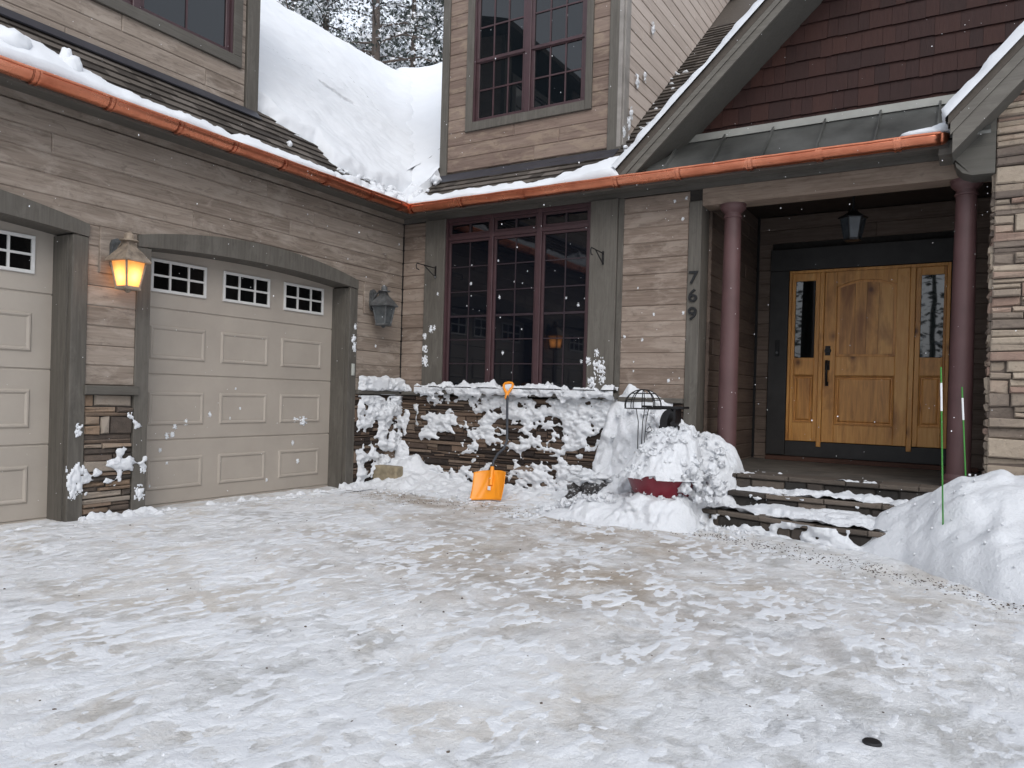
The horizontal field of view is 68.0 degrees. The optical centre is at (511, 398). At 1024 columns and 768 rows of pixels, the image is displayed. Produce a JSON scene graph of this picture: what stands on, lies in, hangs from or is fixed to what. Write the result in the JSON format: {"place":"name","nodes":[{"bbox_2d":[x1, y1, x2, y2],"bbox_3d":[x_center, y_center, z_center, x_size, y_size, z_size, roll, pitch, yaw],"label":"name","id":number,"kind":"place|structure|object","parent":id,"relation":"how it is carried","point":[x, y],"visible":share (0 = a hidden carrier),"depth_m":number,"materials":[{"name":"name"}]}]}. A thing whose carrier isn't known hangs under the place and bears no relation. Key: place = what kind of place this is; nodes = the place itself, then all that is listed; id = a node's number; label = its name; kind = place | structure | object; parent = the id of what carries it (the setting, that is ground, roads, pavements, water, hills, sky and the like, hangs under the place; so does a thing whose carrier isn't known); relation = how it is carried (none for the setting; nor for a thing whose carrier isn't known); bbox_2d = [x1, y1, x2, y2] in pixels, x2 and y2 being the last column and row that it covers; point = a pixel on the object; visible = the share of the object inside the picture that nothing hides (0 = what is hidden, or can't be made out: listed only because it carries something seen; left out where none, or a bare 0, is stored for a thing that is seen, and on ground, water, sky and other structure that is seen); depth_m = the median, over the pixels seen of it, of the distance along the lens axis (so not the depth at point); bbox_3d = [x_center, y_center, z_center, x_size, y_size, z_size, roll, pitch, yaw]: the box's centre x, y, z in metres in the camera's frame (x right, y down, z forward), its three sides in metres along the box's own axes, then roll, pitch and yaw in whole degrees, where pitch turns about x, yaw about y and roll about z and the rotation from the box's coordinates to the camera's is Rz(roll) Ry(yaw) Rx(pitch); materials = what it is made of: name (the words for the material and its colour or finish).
{"place":"outdoors","nodes":[
{"label":"outdoors","id":0,"kind":"place"},
{"bbox_2d":[276,0,443,65],"label":"sky","id":1,"kind":"structure","parent":0,"point":[346,20],"materials":[{"name":"white"}]},
{"bbox_2d":[0,5,1016,714],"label":"falling snow","id":2,"kind":"structure","parent":0,"point":[612,215],"depth_m":4.27,"materials":[{"name":"white snow"}]},
{"bbox_2d":[0,486,1023,767],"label":"driveway","id":3,"kind":"structure","parent":0,"point":[612,696],"depth_m":3.44,"materials":[{"name":"white snow"}]},
{"bbox_2d":[0,454,567,532],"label":"snow drift","id":4,"kind":"object","parent":3,"relation":"on","point":[418,476],"visible":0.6,"depth_m":8.54,"materials":[{"name":"white snow"}]},
{"bbox_2d":[470,381,513,500],"bbox_3d":[-0.121,0.448,8.288,0.416,1.289,0.679,2,0,31],"label":"snow shovel","id":5,"kind":"object","parent":4,"relation":"on","point":[488,484],"visible":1,"depth_m":8.15,"materials":[{"name":"orange plastic"}]},
{"bbox_2d":[373,465,402,479],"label":"stone block","id":6,"kind":"structure","parent":3,"relation":"on","point":[382,472],"depth_m":9.12,"materials":[{"name":"beige stone"}]},
{"bbox_2d":[4,490,1007,765],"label":"snow crumbs","id":7,"kind":"object","parent":3,"relation":"on","point":[482,610],"visible":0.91,"depth_m":4.16,"materials":[{"name":"white snow"}]},
{"bbox_2d":[0,489,1023,767],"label":"snow crust","id":8,"kind":"object","parent":3,"relation":"on","point":[238,743],"visible":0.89,"depth_m":3.33},
{"bbox_2d":[3,491,1023,764],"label":"grit","id":9,"kind":"object","parent":3,"relation":"on","point":[737,541],"visible":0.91,"depth_m":5.25,"materials":[{"name":"gravel"}]},
{"bbox_2d":[564,480,606,498],"bbox_3d":[0.778,1.018,7.690,0.467,0.430,0.369,2,0,31],"label":"boulder","id":10,"kind":"object","parent":3,"relation":"on","point":[573,488],"visible":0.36,"depth_m":7.62,"materials":[{"name":"grey stone"}]},
{"bbox_2d":[565,467,609,485],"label":"snow","id":11,"kind":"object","parent":10,"relation":"on","point":[590,476],"visible":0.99,"depth_m":7.65,"materials":[{"name":"white snow"}]},
{"bbox_2d":[509,384,750,538],"bbox_3d":[1.165,0.519,7.179,2.300,1.348,1.492,2,0,31],"label":"snow pile","id":12,"kind":"object","parent":3,"relation":"on","point":[617,501],"visible":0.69,"depth_m":7.22,"materials":[{"name":"white snow"}]},
{"bbox_2d":[627,476,692,498],"bbox_3d":[1.425,0.846,7.089,0.735,0.294,0.735,2,0,31],"label":"planter bowl","id":13,"kind":"object","parent":12,"relation":"in","point":[655,488],"visible":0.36,"depth_m":6.80,"materials":[{"name":"red plastic"}]},
{"bbox_2d":[618,423,726,504],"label":"snow","id":14,"kind":"structure","parent":13,"relation":"on","point":[670,453],"depth_m":6.82,"materials":[{"name":"white snow"}]},
{"bbox_2d":[624,389,661,448],"bbox_3d":[1.245,0.208,7.228,0.364,0.599,0.356,2,0,31],"label":"wire topiary","id":15,"kind":"object","parent":14,"relation":"in","point":[644,393],"visible":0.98,"depth_m":7.20,"materials":[{"name":"black metal"}]},
{"bbox_2d":[642,405,688,429],"bbox_3d":[1.472,0.298,7.244,0.462,0.450,0.218,2,0,31],"label":"garden stand","id":16,"kind":"object","parent":14,"relation":"in","point":[670,415],"visible":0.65,"depth_m":7.18,"materials":[{"name":"black metal"}]},
{"bbox_2d":[862,737,881,746],"bbox_3d":[1.200,1.145,2.526,0.062,0.011,0.062,2,0,31],"label":"drain cap","id":17,"kind":"object","parent":3,"relation":"on","point":[871,741],"visible":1,"depth_m":2.52,"materials":[{"name":"black metal"}]},
{"bbox_2d":[852,469,1023,604],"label":"snow pile","id":18,"kind":"object","parent":3,"relation":"on","point":[974,536],"visible":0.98,"depth_m":5.27,"materials":[{"name":"white snow"}]},
{"bbox_2d":[940,367,943,524],"bbox_3d":[3.067,0.348,5.410,0.054,1.146,0.014,2,0,31],"label":"driveway marker","id":19,"kind":"object","parent":18,"relation":"in","point":[941,405],"visible":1,"depth_m":5.41,"materials":[{"name":"plastic"}]},
{"bbox_2d":[961,387,965,475],"bbox_3d":[3.449,0.317,5.786,0.061,0.810,0.014,2,0,31],"label":"driveway marker","id":20,"kind":"object","parent":18,"relation":"in","point":[962,399],"visible":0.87,"depth_m":5.78,"materials":[{"name":"plastic"}]},
{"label":"ground","id":21,"kind":"structure","parent":0,"visible":0},
{"bbox_2d":[277,0,312,17],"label":"pine tree","id":22,"kind":"object","parent":21,"relation":"on","point":[287,4],"depth_m":25.62,"materials":[{"name":"white plant"}]},
{"bbox_2d":[283,0,336,27],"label":"pine tree","id":23,"kind":"object","parent":21,"relation":"on","point":[289,7],"depth_m":35.25,"materials":[{"name":"white plant"}]},
{"bbox_2d":[285,0,340,31],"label":"pine tree","id":24,"kind":"object","parent":21,"relation":"on","point":[305,13],"depth_m":27.88,"materials":[{"name":"white plant"}]},
{"bbox_2d":[279,0,389,44],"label":"pine tree","id":25,"kind":"object","parent":21,"relation":"on","point":[325,18],"visible":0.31,"depth_m":25.75,"materials":[{"name":"white plant"}]},
{"bbox_2d":[294,0,443,68],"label":"pine tree","id":26,"kind":"object","parent":21,"relation":"on","point":[375,42],"visible":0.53,"depth_m":21.55,"materials":[{"name":"green plant"}]},
{"bbox_2d":[344,14,393,56],"bbox_3d":[-6.170,-6.952,29.628,5.989,15.724,5.699,2,0,-7],"label":"pine tree","id":27,"kind":"object","parent":21,"relation":"on","point":[366,37],"depth_m":29.34,"materials":[{"name":"white plant"}]},
{"bbox_2d":[338,0,442,68],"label":"pine tree","id":28,"kind":"object","parent":21,"relation":"on","point":[413,45],"visible":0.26,"depth_m":22.93,"materials":[{"name":"green plant"}]},
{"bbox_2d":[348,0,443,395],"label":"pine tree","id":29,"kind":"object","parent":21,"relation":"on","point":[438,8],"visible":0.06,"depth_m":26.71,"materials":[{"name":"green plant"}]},
{"bbox_2d":[403,0,443,66],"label":"pine tree","id":30,"kind":"object","parent":21,"relation":"on","point":[433,55],"visible":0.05,"depth_m":28.65,"materials":[{"name":"white plant"}]},
{"bbox_2d":[0,0,1023,545],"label":"house","id":31,"kind":"structure","parent":21,"relation":"on","point":[772,150],"depth_m":7.75,"materials":[{"name":"brown wood"}]},
{"bbox_2d":[0,220,55,524],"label":"garage door","id":32,"kind":"structure","parent":31,"relation":"in","point":[25,285],"depth_m":6.06,"materials":[{"name":"beige paint"}]},
{"bbox_2d":[82,412,146,518],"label":"snow","id":33,"kind":"structure","parent":31,"relation":"attached to","point":[118,464],"depth_m":6.46,"materials":[{"name":"white snow"}]},
{"bbox_2d":[98,226,151,292],"bbox_3d":[-3.221,-1.152,6.337,0.317,0.541,0.291,2,0,31],"label":"wall lantern","id":34,"kind":"object","parent":31,"relation":"attached to","point":[124,261],"depth_m":6.30,"materials":[{"name":"yellow glass"}]},
{"bbox_2d":[122,0,233,52],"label":"double hung window","id":35,"kind":"structure","parent":31,"relation":"in","point":[212,21],"depth_m":7.39,"materials":[{"name":"red paint"}]},
{"bbox_2d":[0,0,420,201],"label":"roof snow","id":36,"kind":"structure","parent":31,"relation":"on","point":[375,149],"depth_m":9.50,"materials":[{"name":"white snow"}]},
{"bbox_2d":[145,252,333,507],"bbox_3d":[-2.800,-0.207,7.898,0.071,2.495,2.528,2,0,31],"label":"garage door","id":37,"kind":"structure","parent":31,"relation":"in","point":[275,351],"depth_m":7.78,"materials":[{"name":"beige paint"}]},
{"bbox_2d":[351,364,354,375],"bbox_3d":[-1.855,-0.338,8.862,0.025,0.138,0.039,2,0,31],"label":"keypad","id":38,"kind":"object","parent":31,"relation":"attached to","point":[352,369],"visible":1,"depth_m":8.85,"materials":[{"name":"plastic"}]},
{"bbox_2d":[66,22,687,500],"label":"stuck snow","id":39,"kind":"structure","parent":31,"relation":"attached to","point":[74,478],"depth_m":7.79,"materials":[{"name":"white snow"}]},
{"bbox_2d":[356,375,404,482],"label":"snow","id":40,"kind":"structure","parent":31,"relation":"attached to","point":[382,411],"depth_m":9.22,"materials":[{"name":"white snow"}]},
{"bbox_2d":[363,281,398,327],"bbox_3d":[-1.569,-1.117,9.083,0.321,0.541,0.277,2,0,25],"label":"wall lantern","id":41,"kind":"object","parent":31,"relation":"attached to","point":[381,305],"depth_m":9.04,"materials":[{"name":"grey metal"}]},
{"bbox_2d":[394,383,418,457],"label":"snow","id":42,"kind":"structure","parent":31,"relation":"attached to","point":[402,450],"depth_m":9.52,"materials":[{"name":"white snow"}]},
{"bbox_2d":[416,263,435,277],"bbox_3d":[-1.039,-1.554,9.141,0.021,0.147,0.410,2,0,29],"label":"basket hook","id":43,"kind":"object","parent":31,"relation":"attached to","point":[434,275],"visible":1,"depth_m":9.19,"materials":[{"name":"black metal"}]},
{"bbox_2d":[396,62,618,203],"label":"roof snow","id":44,"kind":"structure","parent":31,"relation":"on","point":[423,123],"depth_m":10.05,"materials":[{"name":"white snow"}]},
{"bbox_2d":[414,379,618,402],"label":"sill snow","id":45,"kind":"structure","parent":31,"relation":"on","point":[563,393],"depth_m":8.55,"materials":[{"name":"white snow"}]},
{"bbox_2d":[442,202,590,390],"bbox_3d":[0.022,-1.129,8.797,1.950,2.079,0.069,2,0,31],"label":"large window","id":46,"kind":"structure","parent":31,"relation":"in","point":[553,243],"depth_m":8.78,"materials":[{"name":"red paint"}]},
{"bbox_2d":[472,0,586,121],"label":"double hung window","id":47,"kind":"structure","parent":31,"relation":"in","point":[523,36],"depth_m":8.98,"materials":[{"name":"red paint"}]},
{"bbox_2d":[419,394,672,492],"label":"snow","id":48,"kind":"structure","parent":31,"relation":"attached to","point":[575,417],"depth_m":8.59,"materials":[{"name":"white snow"}]},
{"bbox_2d":[590,247,603,264],"bbox_3d":[0.892,-1.513,7.989,0.021,0.147,0.375,2,0,28],"label":"basket hook","id":49,"kind":"object","parent":31,"relation":"attached to","point":[602,252],"visible":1,"depth_m":8.07,"materials":[{"name":"black metal"}]},
{"bbox_2d":[612,0,763,167],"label":"roof snow","id":50,"kind":"structure","parent":31,"relation":"on","point":[739,23],"depth_m":7.34,"materials":[{"name":"white snow"}]},
{"bbox_2d":[688,271,697,319],"bbox_3d":[1.827,-1.040,7.653,0.098,0.493,0.014,2,0,31],"label":"house number","id":51,"kind":"object","parent":31,"relation":"attached to","point":[690,295],"visible":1,"depth_m":7.65,"materials":[{"name":"black metal"}]},
{"bbox_2d":[775,340,779,355],"bbox_3d":[3.248,-0.617,9.293,0.049,0.199,0.021,2,0,31],"label":"doorbell","id":52,"kind":"object","parent":31,"relation":"attached to","point":[777,342],"visible":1,"depth_m":9.29,"materials":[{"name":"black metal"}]},
{"bbox_2d":[704,470,908,549],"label":"step snow","id":53,"kind":"structure","parent":31,"relation":"on","point":[830,537],"depth_m":6.45,"materials":[{"name":"white snow"}]},
{"bbox_2d":[838,196,867,241],"bbox_3d":[3.493,-1.924,7.762,0.278,0.623,0.284,2,0,31],"label":"ceiling lantern","id":54,"kind":"object","parent":31,"relation":"hanging from","point":[852,221],"visible":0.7,"depth_m":7.70,"materials":[{"name":"black metal"}]},
{"bbox_2d":[821,268,910,445],"bbox_3d":[4.081,-0.480,8.782,0.900,2.020,0.123,2,0,31],"label":"front door","id":55,"kind":"structure","parent":31,"relation":"in","point":[867,314],"depth_m":8.80,"materials":[{"name":"brown wood"}]},
{"bbox_2d":[900,21,1023,136],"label":"roof snow","id":56,"kind":"structure","parent":31,"relation":"on","point":[995,58],"depth_m":5.95,"materials":[{"name":"white snow"}]}
]}

